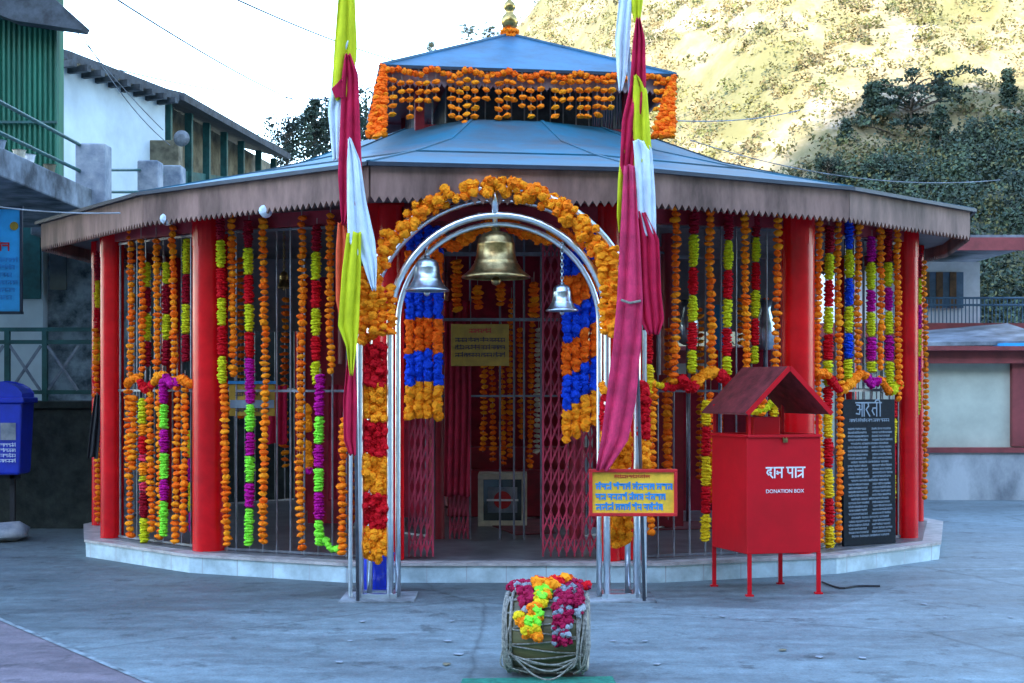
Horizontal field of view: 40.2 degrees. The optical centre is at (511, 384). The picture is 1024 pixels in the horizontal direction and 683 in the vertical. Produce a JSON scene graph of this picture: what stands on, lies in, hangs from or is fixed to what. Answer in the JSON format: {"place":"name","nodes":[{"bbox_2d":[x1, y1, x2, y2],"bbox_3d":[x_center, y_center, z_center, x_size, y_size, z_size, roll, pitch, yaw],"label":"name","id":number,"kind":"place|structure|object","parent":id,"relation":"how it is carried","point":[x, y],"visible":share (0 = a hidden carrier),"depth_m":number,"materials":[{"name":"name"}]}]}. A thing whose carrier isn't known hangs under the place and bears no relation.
{"place":"outdoors","nodes":[
{"label":"outdoors","id":0,"kind":"place"},
{"bbox_2d":[0,0,89,175],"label":"green building","id":1,"kind":"structure","parent":0,"point":[32,58],"depth_m":17.59,"materials":[{"name":"metal"}]},
{"bbox_2d":[0,401,91,528],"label":"retaining wall","id":2,"kind":"structure","parent":0,"point":[54,488],"depth_m":15.60,"materials":[{"name":"concrete"}]},
{"bbox_2d":[0,327,91,400],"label":"railing","id":3,"kind":"object","parent":2,"relation":"on","point":[45,390],"visible":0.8,"depth_m":15.63,"materials":[{"name":"metal"}]},
{"bbox_2d":[64,49,290,198],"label":"white building","id":4,"kind":"structure","parent":0,"point":[98,108],"depth_m":23.83,"materials":[{"name":"paint"}]},
{"bbox_2d":[257,112,326,165],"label":"tree","id":5,"kind":"object","parent":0,"point":[289,140],"visible":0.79,"depth_m":45.95,"materials":[{"name":"green plant"}]},
{"bbox_2d":[64,0,536,166],"label":"sky","id":6,"kind":"structure","parent":0,"point":[292,61],"materials":[{"name":"white"}]},
{"bbox_2d":[291,97,331,161],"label":"pine tree","id":7,"kind":"object","parent":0,"point":[310,114],"visible":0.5,"depth_m":47.77,"materials":[{"name":"green plant"}]},
{"bbox_2d":[0,500,1023,682],"bbox_3d":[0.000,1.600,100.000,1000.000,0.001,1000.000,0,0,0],"label":"ground","id":8,"kind":"structure","parent":0,"point":[156,625],"depth_m":9.43,"materials":[{"name":"concrete"}]},
{"bbox_2d":[0,381,37,521],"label":"litter bin","id":9,"kind":"object","parent":8,"relation":"on","point":[18,400],"visible":1,"depth_m":14.72,"materials":[{"name":"blue plastic"}]},
{"bbox_2d":[0,227,138,500],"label":"building","id":10,"kind":"structure","parent":8,"relation":"on","point":[57,290],"depth_m":19.30,"materials":[{"name":"stone"}]},
{"bbox_2d":[50,253,66,289],"bbox_3d":[-6.187,-1.567,19.100,0.218,0.545,0.040,0,0,0],"label":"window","id":11,"kind":"structure","parent":10,"relation":"in","point":[58,264],"depth_m":19.08,"materials":[{"name":"black glass"}]},
{"bbox_2d":[0,100,185,237],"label":"terrace","id":12,"kind":"structure","parent":10,"relation":"on","point":[27,184],"depth_m":16.51,"materials":[{"name":"concrete"}]},
{"bbox_2d":[0,206,23,313],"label":"notice board","id":13,"kind":"object","parent":12,"relation":"hanging from","point":[11,261],"visible":1,"depth_m":14.79,"materials":[{"name":"blue paint"}]},
{"bbox_2d":[0,621,145,682],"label":"paved strip","id":14,"kind":"object","parent":8,"relation":"on","point":[26,657],"depth_m":7.99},
{"bbox_2d":[141,270,293,504],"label":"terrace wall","id":15,"kind":"structure","parent":8,"relation":"on","point":[240,453],"depth_m":18.65,"materials":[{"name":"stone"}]},
{"bbox_2d":[328,0,376,600],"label":"prayer flag","id":16,"kind":"object","parent":8,"relation":"on","point":[355,244],"visible":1,"depth_m":10.18,"materials":[{"name":"fabric"}]},
{"bbox_2d":[339,185,656,602],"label":"steel arch","id":17,"kind":"structure","parent":8,"relation":"on","point":[598,595],"depth_m":10.41,"materials":[{"name":"silver metal"}]},
{"bbox_2d":[362,341,388,564],"bbox_3d":[-1.013,0.507,10.438,0.231,1.672,0.140,0,0,0],"label":"leg garland","id":18,"kind":"object","parent":17,"relation":"attached to","point":[374,474],"visible":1,"depth_m":10.41,"materials":[{"name":"red plant"}]},
{"bbox_2d":[376,284,397,335],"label":"arch garland","id":19,"kind":"object","parent":17,"relation":"attached to","point":[384,314],"visible":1,"depth_m":10.35},
{"bbox_2d":[405,245,448,295],"bbox_3d":[-0.636,-0.865,10.470,0.334,0.405,0.334,0,0,0],"label":"bell","id":20,"kind":"object","parent":17,"relation":"hanging from","point":[426,281],"visible":1,"depth_m":10.39,"materials":[{"name":"metal"}]},
{"bbox_2d":[357,175,617,345],"bbox_3d":[-0.150,-0.919,10.389,2.027,1.269,0.200,0,0,0],"label":"arch garland","id":21,"kind":"object","parent":17,"relation":"attached to","point":[564,210],"visible":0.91,"depth_m":10.34},
{"bbox_2d":[462,227,529,285],"bbox_3d":[-0.120,-0.989,10.520,0.516,0.488,0.516,0,0,0],"label":"bell","id":22,"kind":"object","parent":17,"relation":"hanging from","point":[495,262],"visible":1,"depth_m":10.39,"materials":[{"name":"gold metal"}]},
{"bbox_2d":[546,242,577,314],"bbox_3d":[0.374,-0.796,10.470,0.245,0.551,0.245,0,0,0],"label":"bell","id":23,"kind":"object","parent":17,"relation":"hanging from","point":[561,302],"visible":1,"depth_m":10.41,"materials":[{"name":"metal"}]},
{"bbox_2d":[597,245,618,334],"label":"arch garland","id":24,"kind":"object","parent":17,"relation":"attached to","point":[612,251],"visible":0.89,"depth_m":10.34},
{"bbox_2d":[610,431,632,548],"bbox_3d":[0.802,0.773,10.511,0.235,0.926,0.138,0,0,0],"label":"leg garland","id":25,"kind":"object","parent":17,"relation":"attached to","point":[621,533],"visible":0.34,"depth_m":10.49},
{"bbox_2d":[589,469,676,515],"bbox_3d":[0.882,0.783,10.192,0.641,0.342,0.040,0,0,0],"label":"sign board","id":26,"kind":"object","parent":17,"relation":"attached to","point":[632,492],"visible":1,"depth_m":10.19,"materials":[{"name":"yellow metal"}]},
{"bbox_2d":[636,380,652,468],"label":"leg garland","id":27,"kind":"object","parent":17,"relation":"attached to","point":[645,405],"visible":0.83,"depth_m":10.39,"materials":[{"name":"red plant"}]},
{"bbox_2d":[35,0,976,582],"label":"temple pavilion","id":28,"kind":"structure","parent":8,"relation":"on","point":[431,148],"depth_m":12.56,"materials":[{"name":"metal"}]},
{"bbox_2d":[87,393,99,458],"bbox_3d":[-4.162,0.409,13.950,0.139,0.658,0.043,0,0,0],"label":"black cloth","id":29,"kind":"object","parent":28,"relation":"hanging from","point":[93,443],"visible":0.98,"depth_m":13.94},
{"bbox_2d":[91,328,99,521],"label":"marigold string","id":30,"kind":"object","parent":28,"relation":"hanging from","point":[96,339],"visible":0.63,"depth_m":14.16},
{"bbox_2d":[123,386,135,537],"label":"marigold string","id":31,"kind":"object","parent":28,"relation":"hanging from","point":[129,505],"visible":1,"depth_m":12.82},
{"bbox_2d":[126,230,135,376],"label":"marigold string","id":32,"kind":"object","parent":28,"relation":"hanging from","point":[130,317],"visible":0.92,"depth_m":12.94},
{"bbox_2d":[126,395,138,469],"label":"marigold string","id":33,"kind":"object","parent":28,"relation":"hanging from","point":[133,436],"visible":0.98,"depth_m":12.79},
{"bbox_2d":[137,239,146,377],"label":"marigold string","id":34,"kind":"object","parent":28,"relation":"hanging from","point":[142,314],"visible":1,"depth_m":12.75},
{"bbox_2d":[137,398,149,542],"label":"petal garland","id":35,"kind":"object","parent":28,"relation":"hanging from","point":[143,502],"visible":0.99,"depth_m":12.66},
{"bbox_2d":[142,262,152,366],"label":"petal garland","id":36,"kind":"object","parent":28,"relation":"hanging from","point":[147,317],"visible":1,"depth_m":12.79},
{"bbox_2d":[144,390,156,532],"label":"marigold string","id":37,"kind":"object","parent":28,"relation":"hanging from","point":[151,470],"visible":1,"depth_m":12.59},
{"bbox_2d":[152,238,161,375],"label":"marigold string","id":38,"kind":"object","parent":28,"relation":"hanging from","point":[156,289],"visible":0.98,"depth_m":12.59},
{"bbox_2d":[123,371,191,393],"bbox_3d":[-3.165,-0.020,12.513,1.044,0.220,0.104,0,0,42],"label":"flower swag","id":39,"kind":"object","parent":28,"relation":"attached to","point":[144,387],"visible":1,"depth_m":12.48,"materials":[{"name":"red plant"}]},
{"bbox_2d":[158,378,169,536],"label":"petal garland","id":40,"kind":"object","parent":28,"relation":"hanging from","point":[163,392],"visible":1,"depth_m":12.43},
{"bbox_2d":[161,262,170,365],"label":"petal garland","id":41,"kind":"object","parent":28,"relation":"hanging from","point":[165,325],"visible":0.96,"depth_m":12.61},
{"bbox_2d":[167,223,178,377],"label":"marigold string","id":42,"kind":"object","parent":28,"relation":"hanging from","point":[173,296],"visible":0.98,"depth_m":12.42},
{"bbox_2d":[170,381,181,543],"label":"marigold string","id":43,"kind":"object","parent":28,"relation":"hanging from","point":[176,485],"visible":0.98,"depth_m":12.34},
{"bbox_2d":[179,383,189,532],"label":"marigold string","id":44,"kind":"object","parent":28,"relation":"hanging from","point":[183,472],"visible":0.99,"depth_m":12.26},
{"bbox_2d":[181,238,189,361],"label":"petal garland","id":45,"kind":"object","parent":28,"relation":"hanging from","point":[185,327],"visible":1,"depth_m":12.39},
{"bbox_2d":[215,215,227,383],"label":"petal garland","id":46,"kind":"object","parent":28,"relation":"hanging from","point":[222,332],"visible":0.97,"depth_m":11.94},
{"bbox_2d":[219,383,232,545],"bbox_3d":[-2.451,0.660,11.996,0.111,1.542,0.099,0,0,-37],"label":"marigold string","id":47,"kind":"object","parent":28,"relation":"hanging from","point":[225,448],"visible":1,"depth_m":11.97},
{"bbox_2d":[226,215,237,376],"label":"marigold string","id":48,"kind":"object","parent":28,"relation":"hanging from","point":[232,297],"visible":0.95,"depth_m":11.97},
{"bbox_2d":[242,220,255,546],"bbox_3d":[-2.239,-0.041,11.922,0.122,2.830,0.108,0,0,0],"label":"petal garland","id":49,"kind":"object","parent":28,"relation":"hanging from","point":[249,351],"visible":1,"depth_m":11.89},
{"bbox_2d":[228,381,275,415],"bbox_3d":[-2.243,0.117,12.093,0.414,0.302,0.030,0,0,0],"label":"notice","id":50,"kind":"object","parent":28,"relation":"attached to","point":[239,403],"visible":0.56,"depth_m":12.09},
{"bbox_2d":[257,217,270,543],"bbox_3d":[-2.103,-0.080,11.862,0.116,2.859,0.108,0,0,0],"label":"marigold string","id":51,"kind":"object","parent":28,"relation":"hanging from","point":[264,422],"visible":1,"depth_m":11.84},
{"bbox_2d":[265,384,286,444],"bbox_3d":[-2.174,0.272,12.900,0.206,0.563,0.042,0,0,0],"label":"hanging cloth","id":52,"kind":"object","parent":28,"relation":"hanging from","point":[282,420],"visible":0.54,"depth_m":12.89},
{"bbox_2d":[278,289,289,467],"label":"marigold string","id":53,"kind":"object","parent":28,"relation":"hanging from","point":[284,366],"visible":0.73,"depth_m":15.37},
{"bbox_2d":[294,210,307,553],"bbox_3d":[-1.762,-0.052,11.715,0.125,2.932,0.107,0,0,0],"label":"marigold string","id":54,"kind":"object","parent":28,"relation":"on","point":[300,336],"visible":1,"depth_m":11.69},
{"bbox_2d":[310,224,321,384],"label":"petal garland","id":55,"kind":"object","parent":28,"relation":"hanging from","point":[315,300],"visible":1,"depth_m":11.63},
{"bbox_2d":[313,374,324,545],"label":"petal garland","id":56,"kind":"object","parent":28,"relation":"hanging from","point":[318,478],"visible":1,"depth_m":11.60},
{"bbox_2d":[324,207,335,375],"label":"marigold string","id":57,"kind":"object","parent":28,"relation":"hanging from","point":[329,256],"visible":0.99,"depth_m":11.58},
{"bbox_2d":[328,384,348,500],"bbox_3d":[-1.594,0.531,12.900,0.207,1.080,0.042,0,0,0],"label":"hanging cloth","id":58,"kind":"object","parent":28,"relation":"hanging from","point":[338,405],"visible":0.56,"depth_m":12.90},
{"bbox_2d":[336,417,347,554],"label":"marigold string","id":59,"kind":"object","parent":28,"relation":"hanging from","point":[342,491],"visible":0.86,"depth_m":11.51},
{"bbox_2d":[365,63,388,139],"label":"corner garland","id":60,"kind":"object","parent":28,"relation":"attached to","point":[378,116],"visible":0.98,"depth_m":12.98},
{"bbox_2d":[364,203,403,559],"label":"pillar","id":61,"kind":"structure","parent":28,"relation":"in","point":[372,207],"depth_m":11.46,"materials":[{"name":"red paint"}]},
{"bbox_2d":[403,224,444,421],"bbox_3d":[-0.711,-0.503,11.302,0.339,1.603,0.146,0,0,0],"label":"door garland","id":62,"kind":"object","parent":28,"relation":"attached to","point":[418,401],"depth_m":11.27,"materials":[{"name":"blue plant"}]},
{"bbox_2d":[444,300,470,496],"bbox_3d":[-0.496,0.119,12.750,0.248,1.802,0.063,0,0,0],"label":"curtain","id":63,"kind":"object","parent":28,"relation":"hanging from","point":[457,442],"visible":0.8,"depth_m":12.74,"materials":[{"name":"red fabric"}]},
{"bbox_2d":[451,324,508,365],"bbox_3d":[-0.275,-0.344,12.057,0.499,0.362,0.026,0,0,0],"label":"notice","id":64,"kind":"object","parent":28,"relation":"attached to","point":[479,344],"visible":1,"depth_m":12.05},
{"bbox_2d":[478,472,526,525],"bbox_3d":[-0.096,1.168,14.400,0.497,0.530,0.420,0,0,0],"label":"framed picture","id":65,"kind":"object","parent":28,"relation":"on","point":[488,498],"visible":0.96,"depth_m":14.22,"materials":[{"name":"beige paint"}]},
{"bbox_2d":[428,219,585,256],"bbox_3d":[-0.043,-1.159,10.850,1.241,0.348,0.134,0,0,0],"label":"door toran","id":66,"kind":"object","parent":28,"relation":"attached to","point":[458,243],"depth_m":10.81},
{"bbox_2d":[505,287,515,457],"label":"marigold string","id":67,"kind":"object","parent":28,"relation":"hanging from","point":[509,412],"visible":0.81,"depth_m":13.28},
{"bbox_2d":[385,65,666,82],"bbox_3d":[0.147,-2.950,13.336,2.726,0.145,0.079,0,0,-8],"label":"fascia garland","id":68,"kind":"object","parent":28,"relation":"attached to","point":[480,74],"visible":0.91,"depth_m":13.29},
{"bbox_2d":[526,294,535,467],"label":"marigold string","id":69,"kind":"object","parent":28,"relation":"hanging from","point":[530,386],"visible":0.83,"depth_m":13.28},
{"bbox_2d":[560,232,598,443],"bbox_3d":[0.557,-0.390,11.301,0.337,1.735,0.144,0,0,0],"label":"door garland","id":70,"kind":"object","parent":28,"relation":"attached to","point":[577,329],"depth_m":11.27,"materials":[{"name":"blue plant"}]},
{"bbox_2d":[647,369,658,535],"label":"marigold string","id":71,"kind":"object","parent":28,"relation":"hanging from","point":[652,457],"visible":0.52,"depth_m":11.48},
{"bbox_2d":[651,74,677,139],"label":"corner garland","id":72,"kind":"object","parent":28,"relation":"attached to","point":[664,126],"visible":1,"depth_m":13.36},
{"bbox_2d":[661,381,672,468],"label":"marigold string","id":73,"kind":"object","parent":28,"relation":"hanging from","point":[667,413],"visible":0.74,"depth_m":11.89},
{"bbox_2d":[668,206,681,384],"bbox_3d":[1.347,-0.791,11.567,0.114,1.582,0.107,0,0,0],"label":"marigold string","id":74,"kind":"object","parent":28,"relation":"hanging from","point":[675,219],"visible":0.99,"depth_m":11.54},
{"bbox_2d":[655,520,711,529],"bbox_3d":[1.882,1.427,14.286,1.155,0.008,0.770,0,0,-13],"label":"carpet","id":75,"kind":"object","parent":28,"relation":"on","point":[694,525],"visible":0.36,"depth_m":14.08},
{"bbox_2d":[677,300,698,521],"bbox_3d":[1.835,0.275,14.600,0.220,2.323,0.220,0,0,0],"label":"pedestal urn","id":76,"kind":"object","parent":75,"relation":"on","point":[682,327],"visible":0.53,"depth_m":14.58,"materials":[{"name":"metal"}]},
{"bbox_2d":[686,207,699,373],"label":"petal garland","id":77,"kind":"object","parent":28,"relation":"hanging from","point":[693,282],"visible":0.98,"depth_m":11.59},
{"bbox_2d":[695,299,703,479],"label":"marigold string","id":78,"kind":"object","parent":28,"relation":"hanging from","point":[700,348],"visible":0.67,"depth_m":15.17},
{"bbox_2d":[677,365,731,393],"bbox_3d":[1.630,-0.038,11.614,0.564,0.253,0.129,0,0,-19],"label":"flower swag","id":79,"kind":"object","parent":28,"relation":"attached to","point":[694,383],"visible":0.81,"depth_m":11.56,"materials":[{"name":"red plant"}]},
{"bbox_2d":[700,400,711,541],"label":"petal garland","id":80,"kind":"object","parent":28,"relation":"hanging from","point":[705,518],"visible":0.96,"depth_m":11.60},
{"bbox_2d":[704,208,717,365],"bbox_3d":[1.657,-0.823,11.671,0.116,1.562,0.105,0,0,0],"label":"marigold string","id":81,"kind":"object","parent":28,"relation":"hanging from","point":[710,293],"visible":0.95,"depth_m":11.65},
{"bbox_2d":[721,210,734,375],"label":"petal garland","id":82,"kind":"object","parent":28,"relation":"hanging from","point":[727,282],"visible":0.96,"depth_m":11.69},
{"bbox_2d":[740,212,751,366],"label":"marigold string","id":83,"kind":"object","parent":28,"relation":"hanging from","point":[745,302],"visible":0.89,"depth_m":11.75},
{"bbox_2d":[749,212,761,363],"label":"petal garland","id":84,"kind":"object","parent":28,"relation":"hanging from","point":[755,297],"visible":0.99,"depth_m":11.88},
{"bbox_2d":[770,214,782,366],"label":"marigold string","id":85,"kind":"object","parent":28,"relation":"hanging from","point":[777,246],"visible":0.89,"depth_m":11.82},
{"bbox_2d":[815,217,825,542],"bbox_3d":[2.669,-0.116,12.146,0.108,3.009,0.096,0,0,0],"label":"marigold string","id":86,"kind":"object","parent":28,"relation":"hanging from","point":[819,284],"visible":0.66,"depth_m":12.13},
{"bbox_2d":[822,225,835,547],"bbox_3d":[2.775,-0.011,12.267,0.124,2.886,0.111,0,0,0],"label":"petal garland","id":87,"kind":"object","parent":28,"relation":"hanging from","point":[827,392],"visible":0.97,"depth_m":12.24},
{"bbox_2d":[833,218,844,542],"bbox_3d":[2.884,-0.126,12.347,0.115,3.041,0.101,0,0,0],"label":"marigold string","id":88,"kind":"object","parent":28,"relation":"hanging from","point":[839,340],"visible":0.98,"depth_m":12.33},
{"bbox_2d":[842,220,854,381],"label":"petal garland","id":89,"kind":"object","parent":28,"relation":"hanging from","point":[848,298],"visible":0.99,"depth_m":12.43},
{"bbox_2d":[853,222,863,371],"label":"marigold string","id":90,"kind":"object","parent":28,"relation":"hanging from","point":[857,302],"visible":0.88,"depth_m":12.54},
{"bbox_2d":[815,367,903,395],"bbox_3d":[3.096,-0.026,12.504,1.376,0.258,0.111,0,0,-42],"label":"flower swag","id":91,"kind":"object","parent":28,"relation":"attached to","point":[859,375],"visible":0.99,"depth_m":12.45,"materials":[{"name":"orange plant"}]},
{"bbox_2d":[841,399,895,545],"bbox_3d":[3.201,0.779,12.569,0.620,1.304,0.048,0,0,-29],"label":"stone plaque","id":92,"kind":"object","parent":28,"relation":"on","point":[868,503],"visible":1,"depth_m":12.55,"materials":[{"name":"black stone"}]},
{"bbox_2d":[865,236,877,372],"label":"petal garland","id":93,"kind":"object","parent":28,"relation":"hanging from","point":[871,345],"visible":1,"depth_m":12.69},
{"bbox_2d":[876,226,885,370],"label":"marigold string","id":94,"kind":"object","parent":28,"relation":"hanging from","point":[880,270],"visible":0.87,"depth_m":12.74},
{"bbox_2d":[883,228,894,386],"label":"petal garland","id":95,"kind":"object","parent":28,"relation":"hanging from","point":[889,367],"visible":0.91,"depth_m":12.87},
{"bbox_2d":[892,227,903,401],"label":"marigold string","id":96,"kind":"object","parent":28,"relation":"hanging from","point":[898,308],"visible":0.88,"depth_m":12.88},
{"bbox_2d":[921,260,929,499],"bbox_3d":[4.310,-0.102,14.602,0.104,2.602,0.090,0,0,0],"label":"marigold string","id":97,"kind":"object","parent":28,"relation":"hanging from","point":[926,424],"visible":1,"depth_m":14.58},
{"bbox_2d":[461,676,615,682],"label":"mat","id":98,"kind":"object","parent":8,"relation":"on","point":[599,679],"visible":1,"depth_m":7.50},
{"bbox_2d":[500,590,590,679],"bbox_3d":[0.201,1.360,7.746,0.493,0.472,0.476,0,0,6],"label":"dhol drum","id":99,"kind":"object","parent":98,"relation":"on","point":[529,655],"visible":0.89,"depth_m":7.55,"materials":[{"name":"green wood"}]},
{"bbox_2d":[524,582,553,633],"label":"flower garland","id":100,"kind":"object","parent":99,"relation":"attached to","point":[543,593],"visible":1,"depth_m":7.54,"materials":[{"name":"green plant"}]},
{"bbox_2d":[551,581,576,647],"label":"flower garland","id":101,"kind":"object","parent":99,"relation":"attached to","point":[562,613],"visible":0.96,"depth_m":7.51,"materials":[{"name":"pink plant"}]},
{"bbox_2d":[596,0,663,600],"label":"prayer flag","id":102,"kind":"object","parent":8,"relation":"on","point":[639,304],"visible":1,"depth_m":10.13,"materials":[{"name":"fabric"}]},
{"bbox_2d":[702,366,833,596],"bbox_3d":[1.986,0.728,10.929,0.712,1.745,0.801,0,0,-19],"label":"donation box","id":103,"kind":"object","parent":8,"relation":"on","point":[766,485],"visible":1,"depth_m":10.71,"materials":[{"name":"red paint"}]},
{"bbox_2d":[731,96,1023,345],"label":"woodland","id":104,"kind":"object","parent":8,"relation":"on","point":[998,157],"visible":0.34,"depth_m":84.97,"materials":[{"name":"green plant"}]},
{"bbox_2d":[775,235,1023,345],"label":"house","id":105,"kind":"structure","parent":8,"relation":"on","point":[953,298],"depth_m":26.52,"materials":[{"name":"white paint"}]},
{"bbox_2d":[924,323,1023,345],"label":"roof","id":106,"kind":"structure","parent":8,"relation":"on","point":[1005,334],"depth_m":23.31,"materials":[{"name":"grey metal"}]},
{"bbox_2d":[444,0,1023,345],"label":"hill","id":107,"kind":"structure","parent":0,"point":[717,65],"depth_m":109.18,"materials":[{"name":"plant"}]},
{"bbox_2d":[444,0,1023,299],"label":"hillside scrub","id":108,"kind":"object","parent":107,"relation":"on","point":[800,62],"visible":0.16,"depth_m":107.24,"materials":[{"name":"yellow plant"}]},
{"bbox_2d":[444,346,1023,499],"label":"boundary wall","id":109,"kind":"structure","parent":0,"point":[975,437],"depth_m":19.49,"materials":[{"name":"paint"}]},
{"bbox_2d":[757,300,774,415],"bbox_3d":[2.675,0.269,14.800,0.220,2.336,0.220,0,0,0],"label":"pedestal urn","id":110,"kind":"object","parent":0,"point":[762,329],"visible":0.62,"depth_m":14.72,"materials":[{"name":"metal"}]},
{"bbox_2d":[852,64,987,135],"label":"tree","id":111,"kind":"object","parent":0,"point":[940,89],"visible":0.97,"depth_m":97.14,"materials":[{"name":"green plant"}]},
{"bbox_2d":[933,174,1023,322],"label":"hill","id":112,"kind":"structure","parent":0,"point":[989,230],"depth_m":77.68,"materials":[{"name":"plant"}]},
{"bbox_2d":[809,150,848,182],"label":"tree","id":113,"kind":"object","parent":112,"relation":"on","point":[821,162],"visible":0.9,"depth_m":89.82,"materials":[{"name":"green plant"}]},
{"bbox_2d":[923,104,954,148],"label":"pine tree","id":114,"kind":"object","parent":112,"relation":"on","point":[940,114],"visible":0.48,"depth_m":94.79,"materials":[{"name":"green plant"}]},
{"bbox_2d":[997,67,1018,110],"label":"pine tree","id":115,"kind":"object","parent":112,"relation":"on","point":[1009,94],"visible":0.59,"depth_m":98.76,"materials":[{"name":"green plant"}]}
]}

